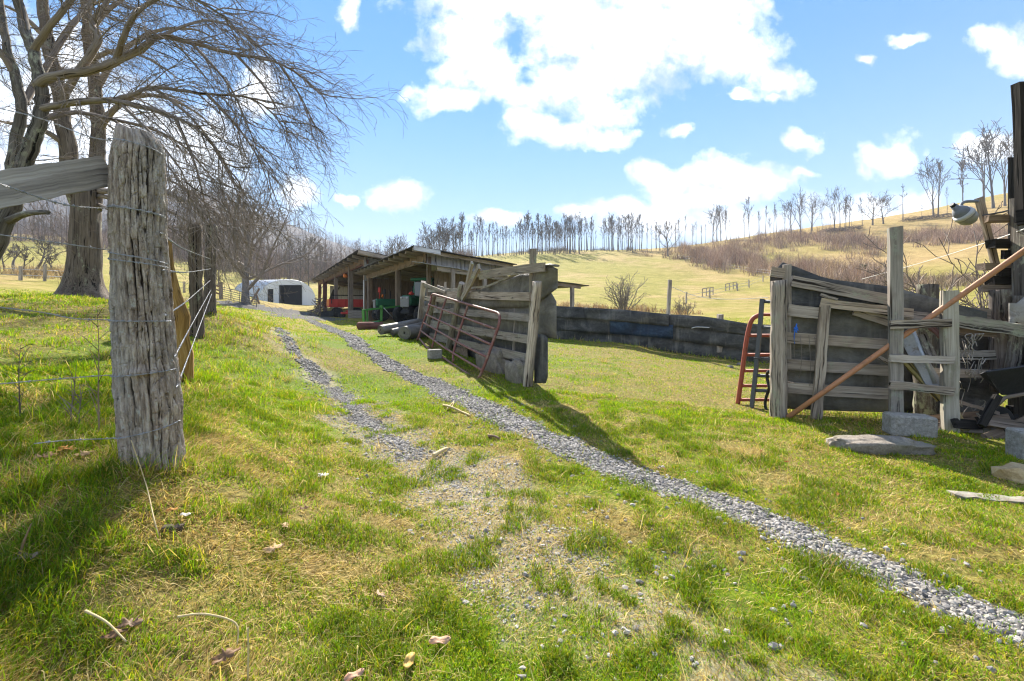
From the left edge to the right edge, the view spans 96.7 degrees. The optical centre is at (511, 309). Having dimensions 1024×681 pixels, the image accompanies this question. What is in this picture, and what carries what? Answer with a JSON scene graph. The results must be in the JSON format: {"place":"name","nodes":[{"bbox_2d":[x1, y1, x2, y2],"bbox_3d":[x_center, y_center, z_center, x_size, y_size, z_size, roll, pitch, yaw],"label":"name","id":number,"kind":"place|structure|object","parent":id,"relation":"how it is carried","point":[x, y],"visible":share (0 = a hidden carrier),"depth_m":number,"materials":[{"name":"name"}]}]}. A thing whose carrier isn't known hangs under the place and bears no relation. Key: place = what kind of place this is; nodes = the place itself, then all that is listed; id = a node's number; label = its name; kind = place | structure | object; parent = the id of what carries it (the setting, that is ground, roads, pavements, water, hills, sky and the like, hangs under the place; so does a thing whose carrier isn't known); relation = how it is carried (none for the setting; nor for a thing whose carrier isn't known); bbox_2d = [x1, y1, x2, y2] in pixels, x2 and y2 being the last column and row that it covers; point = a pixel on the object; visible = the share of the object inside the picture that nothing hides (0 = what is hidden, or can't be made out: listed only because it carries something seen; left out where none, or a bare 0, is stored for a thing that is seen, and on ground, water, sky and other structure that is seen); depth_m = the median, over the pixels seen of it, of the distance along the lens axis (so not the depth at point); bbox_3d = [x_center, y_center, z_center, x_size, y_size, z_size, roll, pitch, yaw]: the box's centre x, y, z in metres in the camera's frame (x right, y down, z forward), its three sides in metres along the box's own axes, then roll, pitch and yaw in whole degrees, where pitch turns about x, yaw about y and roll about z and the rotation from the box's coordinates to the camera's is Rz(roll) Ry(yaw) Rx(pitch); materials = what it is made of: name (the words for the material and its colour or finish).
{"place":"outdoors","nodes":[
{"label":"outdoors","id":0,"kind":"place"},
{"bbox_2d":[18,193,352,265],"bbox_3d":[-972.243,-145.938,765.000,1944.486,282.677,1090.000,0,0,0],"label":"mountain","id":1,"kind":"structure","parent":0,"point":[63,208],"depth_m":571.28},
{"bbox_2d":[12,182,393,262],"bbox_3d":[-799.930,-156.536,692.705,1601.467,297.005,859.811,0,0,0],"label":"mountain woods","id":2,"kind":"object","parent":1,"relation":"on","point":[294,223],"visible":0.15,"depth_m":619.99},
{"bbox_2d":[302,319,423,377],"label":"gravel","id":3,"kind":"structure","parent":0,"point":[357,342],"depth_m":10.46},
{"bbox_2d":[0,193,1023,680],"bbox_3d":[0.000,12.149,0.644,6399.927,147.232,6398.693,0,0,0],"label":"ground","id":4,"kind":"structure","parent":0,"point":[656,271],"depth_m":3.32,"materials":[{"name":"plant"}]},
{"bbox_2d":[1,343,43,416],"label":"weed stem","id":5,"kind":"object","parent":4,"relation":"on","point":[18,387],"visible":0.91,"depth_m":3.24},
{"bbox_2d":[3,264,60,280],"bbox_3d":[-39.255,-2.995,38.925,1.970,1.779,6.993,0,0,17],"label":"rail fence","id":6,"kind":"object","parent":4,"relation":"on","point":[21,275],"visible":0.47,"depth_m":36.79,"materials":[{"name":"grey wood"}]},
{"bbox_2d":[0,261,64,279],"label":"scrub","id":7,"kind":"object","parent":4,"relation":"on","point":[37,272],"visible":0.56,"depth_m":41.34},
{"bbox_2d":[35,235,59,268],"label":"orchard tree","id":8,"kind":"object","parent":4,"relation":"on","point":[44,248],"visible":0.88,"depth_m":45.43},
{"bbox_2d":[60,384,96,423],"bbox_3d":[-3.035,0.665,3.175,0.304,0.307,0.078,0,0,0],"label":"weed stem","id":9,"kind":"object","parent":4,"relation":"on","point":[80,396],"visible":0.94,"depth_m":3.18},
{"bbox_2d":[76,306,108,432],"bbox_3d":[-2.757,0.405,3.035,0.243,0.866,0.130,0,0,0],"label":"weed stem","id":10,"kind":"object","parent":4,"relation":"on","point":[98,412],"visible":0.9,"depth_m":3.03,"materials":[{"name":"brown plant"}]},
{"bbox_2d":[84,609,126,641],"bbox_3d":[-1.467,1.140,1.640,0.250,0.052,0.010,0,0,22],"label":"stick","id":11,"kind":"object","parent":4,"relation":"on","point":[86,611],"visible":1,"depth_m":1.64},
{"bbox_2d":[115,615,142,628],"bbox_3d":[-1.394,1.144,1.664,0.087,0.024,0.050,0,0,0],"label":"dead leaf","id":12,"kind":"object","parent":4,"relation":"on","point":[130,623],"visible":0.98,"depth_m":1.67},
{"bbox_2d":[70,427,210,481],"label":"tall grass","id":13,"kind":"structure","parent":4,"relation":"on","point":[149,471],"depth_m":2.55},
{"bbox_2d":[107,123,185,471],"bbox_3d":[-2.147,-0.044,2.682,0.401,2.107,0.312,0,0,0],"label":"fence post","id":14,"kind":"object","parent":4,"relation":"on","point":[137,178],"visible":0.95,"depth_m":2.58,"materials":[{"name":"grey wood"}]},
{"bbox_2d":[0,156,107,208],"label":"brace rail","id":15,"kind":"object","parent":14,"relation":"attached to","point":[53,180],"visible":0.96,"depth_m":2.39,"materials":[{"name":"grey wood"}]},
{"bbox_2d":[1,108,161,153],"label":"barbed wire","id":16,"kind":"object","parent":14,"relation":"attached to","point":[109,139],"visible":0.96,"depth_m":2.58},
{"bbox_2d":[0,183,164,216],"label":"barbed wire","id":17,"kind":"object","parent":14,"relation":"attached to","point":[54,201],"visible":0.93,"depth_m":2.30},
{"bbox_2d":[0,234,167,263],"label":"barbed wire","id":18,"kind":"object","parent":14,"relation":"attached to","point":[82,246],"visible":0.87,"depth_m":2.54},
{"bbox_2d":[1,307,171,322],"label":"barbed wire","id":19,"kind":"object","parent":14,"relation":"attached to","point":[109,320],"visible":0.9,"depth_m":2.57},
{"bbox_2d":[0,368,175,384],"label":"barbed wire","id":20,"kind":"object","parent":14,"relation":"attached to","point":[59,378],"visible":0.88,"depth_m":2.53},
{"bbox_2d":[34,420,180,443],"bbox_3d":[-2.240,0.704,2.574,0.606,0.103,0.230,0,0,-21],"label":"barbed wire","id":21,"kind":"object","parent":14,"relation":"attached to","point":[80,439],"visible":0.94,"depth_m":2.53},
{"bbox_2d":[0,0,317,318],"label":"shade tree","id":22,"kind":"object","parent":4,"relation":"on","point":[82,273],"visible":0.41,"depth_m":13.66,"materials":[{"name":"brown plant"}]},
{"bbox_2d":[0,307,330,642],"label":"tall grass","id":23,"kind":"structure","parent":4,"relation":"on","point":[229,335],"depth_m":2.96,"materials":[{"name":"plant"}]},
{"bbox_2d":[168,239,193,382],"bbox_3d":[-3.861,0.119,5.287,0.299,1.881,0.230,0,0,0],"label":"fence post","id":24,"kind":"object","parent":4,"relation":"on","point":[182,316],"visible":0.52,"depth_m":5.25,"materials":[{"name":"brown wood"}]},
{"bbox_2d":[188,224,204,337],"bbox_3d":[-5.464,-0.400,7.890,0.261,2.128,0.263,0,0,-42],"label":"fence post","id":25,"kind":"object","parent":4,"relation":"on","point":[196,301],"visible":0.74,"depth_m":7.81,"materials":[{"name":"brown wood"}]},
{"bbox_2d":[0,0,406,306],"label":"orchard tree","id":26,"kind":"object","parent":4,"relation":"on","point":[23,150],"visible":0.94,"depth_m":7.10,"materials":[{"name":"grey plant"}]},
{"bbox_2d":[177,613,238,644],"bbox_3d":[-1.131,1.191,1.706,0.222,0.113,0.040,0,0,-2],"label":"stick","id":27,"kind":"object","parent":4,"relation":"on","point":[207,614],"visible":1,"depth_m":1.71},
{"bbox_2d":[203,225,217,315],"bbox_3d":[-6.241,-0.720,9.392,0.309,2.020,0.277,0,0,0],"label":"fence post","id":28,"kind":"object","parent":4,"relation":"on","point":[211,286],"visible":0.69,"depth_m":9.31,"materials":[{"name":"brown wood"}]},
{"bbox_2d":[211,647,240,665],"bbox_3d":[-1.020,1.225,1.622,0.049,0.028,0.100,0,0,43],"label":"dead leaf","id":29,"kind":"object","parent":4,"relation":"on","point":[228,653],"visible":1,"depth_m":1.62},
{"bbox_2d":[13,198,451,282],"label":"valley woods","id":30,"kind":"object","parent":4,"relation":"on","point":[278,252],"visible":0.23,"depth_m":142.59,"materials":[{"name":"plant"}]},
{"bbox_2d":[11,220,478,282],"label":"scrub","id":31,"kind":"object","parent":4,"relation":"on","point":[294,275],"visible":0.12,"depth_m":139.27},
{"bbox_2d":[170,161,346,303],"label":"spreading tree","id":32,"kind":"object","parent":4,"relation":"on","point":[246,291],"visible":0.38,"depth_m":47.84,"materials":[{"name":"plant"}]},
{"bbox_2d":[235,279,315,304],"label":"arched building","id":33,"kind":"structure","parent":4,"relation":"on","point":[300,295],"depth_m":73.00,"materials":[{"name":"metal"}]},
{"bbox_2d":[284,286,300,304],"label":"door","id":34,"kind":"structure","parent":33,"relation":"in","point":[294,298],"depth_m":74.28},
{"bbox_2d":[274,324,325,373],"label":"gravel","id":35,"kind":"structure","parent":4,"relation":"on","point":[299,354],"depth_m":8.69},
{"bbox_2d":[292,237,309,280],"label":"slender tree","id":36,"kind":"object","parent":4,"relation":"on","point":[300,268],"visible":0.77,"depth_m":94.63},
{"bbox_2d":[0,292,615,580],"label":"tall grass","id":37,"kind":"structure","parent":4,"relation":"on","point":[66,312],"depth_m":4.25,"materials":[{"name":"plant"}]},
{"bbox_2d":[293,234,324,285],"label":"slender tree","id":38,"kind":"object","parent":4,"relation":"on","point":[311,241],"visible":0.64,"depth_m":99.61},
{"bbox_2d":[307,298,328,315],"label":"brush heap","id":39,"kind":"object","parent":4,"relation":"on","point":[319,309],"visible":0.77,"depth_m":44.05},
{"bbox_2d":[327,295,362,316],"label":"farm wagon","id":40,"kind":"object","parent":4,"relation":"on","point":[331,302],"visible":0.65,"depth_m":41.02,"materials":[{"name":"metal"}]},
{"bbox_2d":[311,249,392,319],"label":"hay shed","id":41,"kind":"structure","parent":4,"relation":"on","point":[351,284],"depth_m":39.68,"materials":[{"name":"wood"}]},
{"bbox_2d":[356,322,382,329],"bbox_3d":[-5.513,0.646,17.700,1.015,0.328,0.416,0,0,0],"label":"log","id":42,"kind":"object","parent":4,"relation":"on","point":[366,325],"visible":0.84,"depth_m":17.57,"materials":[{"name":"red wood"}]},
{"bbox_2d":[290,369,450,463],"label":"gravel","id":43,"kind":"structure","parent":4,"relation":"on","point":[356,414],"depth_m":5.49,"materials":[{"name":"gravel"}]},
{"bbox_2d":[362,305,399,321],"bbox_3d":[-5.916,0.269,20.950,0.393,0.944,2.018,0,0,40],"label":"loader frame","id":44,"kind":"object","parent":4,"relation":"on","point":[381,307],"visible":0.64,"depth_m":20.73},
{"bbox_2d":[372,286,413,320],"bbox_3d":[-6.802,-0.392,26.833,2.699,2.173,1.720,0,0,-29],"label":"tractor","id":45,"kind":"object","parent":4,"relation":"on","point":[377,303],"visible":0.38,"depth_m":26.20,"materials":[{"name":"metal"}]},
{"bbox_2d":[377,318,423,334],"bbox_3d":[-3.561,0.535,14.901,0.408,0.522,1.702,0,0,43],"label":"log","id":46,"kind":"object","parent":4,"relation":"on","point":[383,329],"visible":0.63,"depth_m":14.46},
{"bbox_2d":[392,276,433,321],"bbox_3d":[-4.444,-0.506,22.039,1.720,2.332,2.767,0,0,20],"label":"tractor","id":47,"kind":"object","parent":4,"relation":"on","point":[409,304],"visible":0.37,"depth_m":21.09,"materials":[{"name":"metal"}]},
{"bbox_2d":[398,324,430,338],"bbox_3d":[-2.995,0.682,13.975,0.498,0.418,0.965,0,0,27],"label":"log","id":48,"kind":"object","parent":4,"relation":"on","point":[409,332],"visible":0.88,"depth_m":13.63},
{"bbox_2d":[417,220,440,248],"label":"spreading tree","id":49,"kind":"object","parent":4,"relation":"on","point":[427,239],"visible":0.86,"depth_m":119.91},
{"bbox_2d":[424,218,452,250],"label":"spreading tree","id":50,"kind":"object","parent":4,"relation":"on","point":[445,237],"visible":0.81,"depth_m":120.43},
{"bbox_2d":[432,222,474,252],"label":"spreading tree","id":51,"kind":"object","parent":4,"relation":"on","point":[456,237],"visible":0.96,"depth_m":119.07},
{"bbox_2d":[416,293,500,377],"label":"tube gate","id":52,"kind":"structure","parent":4,"relation":"on","point":[464,317],"depth_m":9.93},
{"bbox_2d":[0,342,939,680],"bbox_3d":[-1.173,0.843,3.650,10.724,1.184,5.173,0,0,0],"label":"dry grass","id":53,"kind":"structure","parent":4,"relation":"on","point":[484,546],"depth_m":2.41,"materials":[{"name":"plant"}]},
{"bbox_2d":[353,245,588,322],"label":"machine shed","id":54,"kind":"structure","parent":4,"relation":"on","point":[402,268],"depth_m":20.34,"materials":[{"name":"wood"}]},
{"bbox_2d":[417,248,559,386],"bbox_3d":[-1.238,0.213,11.192,0.422,2.599,9.760,0,0,-23],"label":"plank fence","id":55,"kind":"object","parent":4,"relation":"on","point":[521,300],"visible":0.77,"depth_m":8.46,"materials":[{"name":"grey wood"}]},
{"bbox_2d":[315,387,663,623],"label":"gravel","id":56,"kind":"structure","parent":4,"relation":"on","point":[530,556],"depth_m":3.28,"materials":[{"name":"gravel"}]},
{"bbox_2d":[475,348,509,374],"bbox_3d":[-0.409,1.084,8.936,0.243,0.662,1.204,0,0,-30],"label":"rock","id":57,"kind":"object","parent":4,"relation":"on","point":[496,361],"visible":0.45,"depth_m":8.65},
{"bbox_2d":[403,376,594,457],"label":"gravel","id":58,"kind":"structure","parent":4,"relation":"on","point":[515,419],"depth_m":5.65,"materials":[{"name":"gravel"}]},
{"bbox_2d":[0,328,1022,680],"bbox_3d":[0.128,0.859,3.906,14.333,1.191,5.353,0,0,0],"label":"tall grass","id":59,"kind":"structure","parent":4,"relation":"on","point":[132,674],"depth_m":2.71,"materials":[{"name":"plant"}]},
{"bbox_2d":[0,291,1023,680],"bbox_3d":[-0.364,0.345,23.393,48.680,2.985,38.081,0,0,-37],"label":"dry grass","id":60,"kind":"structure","parent":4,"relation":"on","point":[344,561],"depth_m":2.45,"materials":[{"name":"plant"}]},
{"bbox_2d":[504,359,524,383],"bbox_3d":[0.070,1.108,7.750,0.238,0.568,0.764,0,0,-33],"label":"rock","id":61,"kind":"object","parent":4,"relation":"on","point":[514,370],"visible":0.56,"depth_m":7.62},
{"bbox_2d":[485,246,636,255],"bbox_3d":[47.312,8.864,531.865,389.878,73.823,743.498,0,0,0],"label":"scrub","id":62,"kind":"object","parent":4,"relation":"on","point":[551,251],"visible":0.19,"depth_m":181.84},
{"bbox_2d":[329,427,813,680],"bbox_3d":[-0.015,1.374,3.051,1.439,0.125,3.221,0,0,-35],"label":"gravel","id":63,"kind":"structure","parent":4,"relation":"on","point":[603,635],"depth_m":2.44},
{"bbox_2d":[600,271,649,309],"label":"shrub","id":64,"kind":"object","parent":4,"relation":"on","point":[622,301],"visible":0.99,"depth_m":43.49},
{"bbox_2d":[558,301,704,314],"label":"scrub","id":65,"kind":"object","parent":4,"relation":"on","point":[641,308],"visible":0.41,"depth_m":46.77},
{"bbox_2d":[554,280,770,363],"bbox_3d":[5.433,0.423,15.134,11.672,2.860,0.360,0,0,33],"label":"belting fence","id":66,"kind":"object","parent":4,"relation":"on","point":[720,336],"visible":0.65,"depth_m":15.27,"materials":[{"name":"black rubber"}]},
{"bbox_2d":[650,217,683,256],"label":"spreading tree","id":67,"kind":"object","parent":4,"relation":"on","point":[668,229],"visible":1,"depth_m":149.51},
{"bbox_2d":[409,383,1023,672],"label":"gravel","id":68,"kind":"structure","parent":4,"relation":"on","point":[992,668],"depth_m":2.67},
{"bbox_2d":[735,313,769,403],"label":"pipe gate","id":69,"kind":"structure","parent":4,"relation":"on","point":[743,370],"depth_m":6.64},
{"bbox_2d":[749,299,770,407],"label":"pipe gate","id":70,"kind":"structure","parent":4,"relation":"on","point":[756,375],"depth_m":6.39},
{"bbox_2d":[637,239,921,285],"bbox_3d":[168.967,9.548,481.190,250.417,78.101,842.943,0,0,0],"label":"scrub","id":71,"kind":"object","parent":4,"relation":"on","point":[714,258],"visible":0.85,"depth_m":106.80,"materials":[{"name":"plant"}]},
{"bbox_2d":[697,222,886,259],"bbox_3d":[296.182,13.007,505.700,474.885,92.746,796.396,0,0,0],"label":"scrub","id":72,"kind":"object","parent":4,"relation":"on","point":[842,240],"visible":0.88,"depth_m":142.19,"materials":[{"name":"plant"}]},
{"bbox_2d":[778,188,811,229],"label":"forked tree","id":73,"kind":"object","parent":4,"relation":"on","point":[800,202],"visible":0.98,"depth_m":163.98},
{"bbox_2d":[814,185,848,229],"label":"forked tree","id":74,"kind":"object","parent":4,"relation":"on","point":[834,198],"visible":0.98,"depth_m":163.22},
{"bbox_2d":[857,191,890,224],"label":"spreading tree","id":75,"kind":"object","parent":4,"relation":"on","point":[873,207],"visible":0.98,"depth_m":162.15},
{"bbox_2d":[826,435,937,454],"bbox_3d":[3.668,1.355,4.520,1.013,0.200,0.371,0,0,11],"label":"rock","id":76,"kind":"object","parent":4,"relation":"on","point":[879,444],"visible":0.76,"depth_m":4.41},
{"bbox_2d":[788,409,990,433],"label":"tall grass","id":77,"kind":"structure","parent":4,"relation":"on","point":[858,417],"depth_m":5.70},
{"bbox_2d":[769,262,1023,419],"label":"plank fence","id":78,"kind":"object","parent":4,"relation":"on","point":[843,324],"visible":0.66,"depth_m":5.77,"materials":[{"name":"grey wood"}]},
{"bbox_2d":[1009,297,1023,323],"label":"feed sack","id":79,"kind":"object","parent":78,"relation":"hanging from","point":[1016,312],"visible":0.97,"depth_m":5.30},
{"bbox_2d":[786,247,1023,418],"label":"long pipe","id":80,"kind":"object","parent":4,"relation":"on","point":[931,315],"visible":0.94,"depth_m":5.29,"materials":[{"name":"orange metal"}]},
{"bbox_2d":[831,269,984,291],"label":"scrub","id":81,"kind":"object","parent":4,"relation":"on","point":[945,281],"visible":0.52,"depth_m":60.04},
{"bbox_2d":[882,411,937,437],"bbox_3d":[4.379,1.275,5.016,0.436,0.247,0.220,0,0,13],"label":"concrete block","id":82,"kind":"object","parent":4,"relation":"on","point":[901,424],"depth_m":4.93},
{"bbox_2d":[887,226,959,432],"bbox_3d":[4.738,0.281,5.250,0.676,2.512,0.127,0,0,19],"label":"wooden fence","id":83,"kind":"object","parent":4,"relation":"on","point":[948,358],"visible":0.95,"depth_m":5.24,"materials":[{"name":"grey wood"}]},
{"bbox_2d":[904,363,939,400],"bbox_3d":[4.851,0.825,5.359,0.392,0.499,0.053,0,0,34],"label":"scrap board","id":84,"kind":"object","parent":83,"relation":"on","point":[911,369],"visible":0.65,"depth_m":5.38,"materials":[{"name":"yellow wood"}]},
{"bbox_2d":[904,331,939,385],"bbox_3d":[4.811,0.587,5.375,0.424,0.704,0.070,0,0,35],"label":"scrap sheet","id":85,"kind":"object","parent":84,"relation":"on","point":[911,346],"visible":0.57,"depth_m":5.36,"materials":[{"name":"grey metal"}]},
{"bbox_2d":[913,331,936,383],"bbox_3d":[4.849,0.561,5.360,0.240,0.609,0.051,0,0,45],"label":"scrap pipe","id":86,"kind":"object","parent":84,"relation":"on","point":[930,371],"visible":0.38,"depth_m":5.33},
{"bbox_2d":[917,333,936,355],"bbox_3d":[4.879,0.437,5.347,0.090,0.318,0.186,0,0,-21],"label":"scrap board","id":87,"kind":"object","parent":86,"relation":"on","point":[926,344],"visible":0.81,"depth_m":5.34,"materials":[{"name":"grey wood"}]},
{"bbox_2d":[899,213,951,221],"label":"brush pile","id":88,"kind":"object","parent":4,"relation":"on","point":[909,218],"visible":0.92,"depth_m":156.72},
{"bbox_2d":[857,201,1007,307],"bbox_3d":[11.919,-0.521,12.195,4.344,4.700,6.437,0,0,37],"label":"shrub","id":89,"kind":"object","parent":4,"relation":"on","point":[980,302],"visible":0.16,"depth_m":12.08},
{"bbox_2d":[914,154,951,214],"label":"forked tree","id":90,"kind":"object","parent":4,"relation":"on","point":[928,173],"visible":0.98,"depth_m":162.25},
{"bbox_2d":[867,220,1007,247],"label":"scrub","id":91,"kind":"object","parent":4,"relation":"on","point":[959,235],"visible":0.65,"depth_m":120.27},
{"bbox_2d":[932,159,949,213],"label":"slender tree","id":92,"kind":"object","parent":4,"relation":"on","point":[939,191],"visible":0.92,"depth_m":160.58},
{"bbox_2d":[950,418,982,428],"bbox_3d":[5.388,1.334,5.240,0.936,0.231,0.088,0,0,-18],"label":"scrap board","id":93,"kind":"object","parent":4,"relation":"on","point":[963,423],"visible":0.54,"depth_m":5.12,"materials":[{"name":"wood"}]},
{"bbox_2d":[938,413,1010,427],"bbox_3d":[5.287,1.308,5.246,0.779,0.250,0.093,0,0,12],"label":"scrap board","id":94,"kind":"object","parent":4,"relation":"on","point":[1005,416],"visible":0.24,"depth_m":5.19,"materials":[{"name":"brown wood"}]},
{"bbox_2d":[975,414,1018,426],"bbox_3d":[5.602,1.280,5.240,0.571,0.139,0.094,0,0,-6],"label":"scrap board","id":95,"kind":"object","parent":94,"relation":"on","point":[1014,415],"visible":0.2,"depth_m":5.25,"materials":[{"name":"brown wood"}]},
{"bbox_2d":[959,333,986,417],"bbox_3d":[5.240,0.759,5.220,0.366,0.985,0.205,0,0,19],"label":"vine","id":96,"kind":"object","parent":95,"relation":"on","point":[971,355],"visible":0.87,"depth_m":5.20,"materials":[{"name":"plant"}]},
{"bbox_2d":[943,117,1012,207],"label":"forked tree","id":97,"kind":"object","parent":4,"relation":"on","point":[987,137],"visible":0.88,"depth_m":159.09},
{"bbox_2d":[947,490,1023,504],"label":"old plank","id":98,"kind":"object","parent":4,"relation":"on","point":[966,495],"visible":0.64,"depth_m":3.35,"materials":[{"name":"grey wood"}]},
{"bbox_2d":[964,124,1010,202],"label":"forked tree","id":99,"kind":"object","parent":4,"relation":"on","point":[982,173],"visible":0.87,"depth_m":160.37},
{"bbox_2d":[965,130,1012,205],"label":"forked tree","id":100,"kind":"object","parent":4,"relation":"on","point":[1004,172],"visible":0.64,"depth_m":157.89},
{"bbox_2d":[976,81,1023,416],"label":"barn","id":101,"kind":"structure","parent":4,"relation":"on","point":[1011,276],"depth_m":5.51,"materials":[{"name":"brown wood"}]},
{"bbox_2d":[949,196,1008,275],"bbox_3d":[5.869,-0.628,5.667,0.958,1.601,0.220,0,0,-13],"label":"yard lamp","id":102,"kind":"object","parent":101,"relation":"attached to","point":[962,214],"visible":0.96,"depth_m":5.70,"materials":[{"name":"grey metal"}]},
{"bbox_2d":[976,365,1023,427],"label":"wheelbarrow","id":103,"kind":"object","parent":4,"relation":"on","point":[1008,382],"visible":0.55,"depth_m":4.84,"materials":[{"name":"black metal"}]},
{"bbox_2d":[980,415,1023,438],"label":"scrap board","id":104,"kind":"object","parent":4,"relation":"on","point":[996,433],"visible":0.41,"depth_m":4.99,"materials":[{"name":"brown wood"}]},
{"bbox_2d":[988,417,1023,428],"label":"scrap board","id":105,"kind":"object","parent":4,"relation":"on","point":[999,423],"visible":0.62,"depth_m":4.96,"materials":[{"name":"grey wood"}]},
{"bbox_2d":[991,462,1023,483],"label":"rock","id":106,"kind":"object","parent":4,"relation":"on","point":[1013,471],"visible":0.79,"depth_m":3.67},
{"bbox_2d":[1005,427,1023,459],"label":"concrete block","id":107,"kind":"object","parent":4,"relation":"on","point":[1014,441],"depth_m":4.28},
{"bbox_2d":[0,0,1023,255],"label":"sky","id":108,"kind":"structure","parent":0,"point":[655,109],"materials":[{"name":"blue"}]},
{"bbox_2d":[559,337,766,363],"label":"tall grass","id":109,"kind":"structure","parent":0,"point":[661,350],"depth_m":15.12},
{"bbox_2d":[565,448,1023,649],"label":"gravel","id":110,"kind":"structure","parent":0,"point":[799,536],"depth_m":2.69,"materials":[{"name":"gravel"}]},
{"bbox_3d":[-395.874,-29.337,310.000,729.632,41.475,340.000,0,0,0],"label":"wooded hill","id":111,"kind":"structure","parent":0,"visible":0},
{"bbox_2d":[12,215,335,270],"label":"hillside woods","id":112,"kind":"object","parent":111,"relation":"on","point":[30,221],"visible":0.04,"depth_m":221.88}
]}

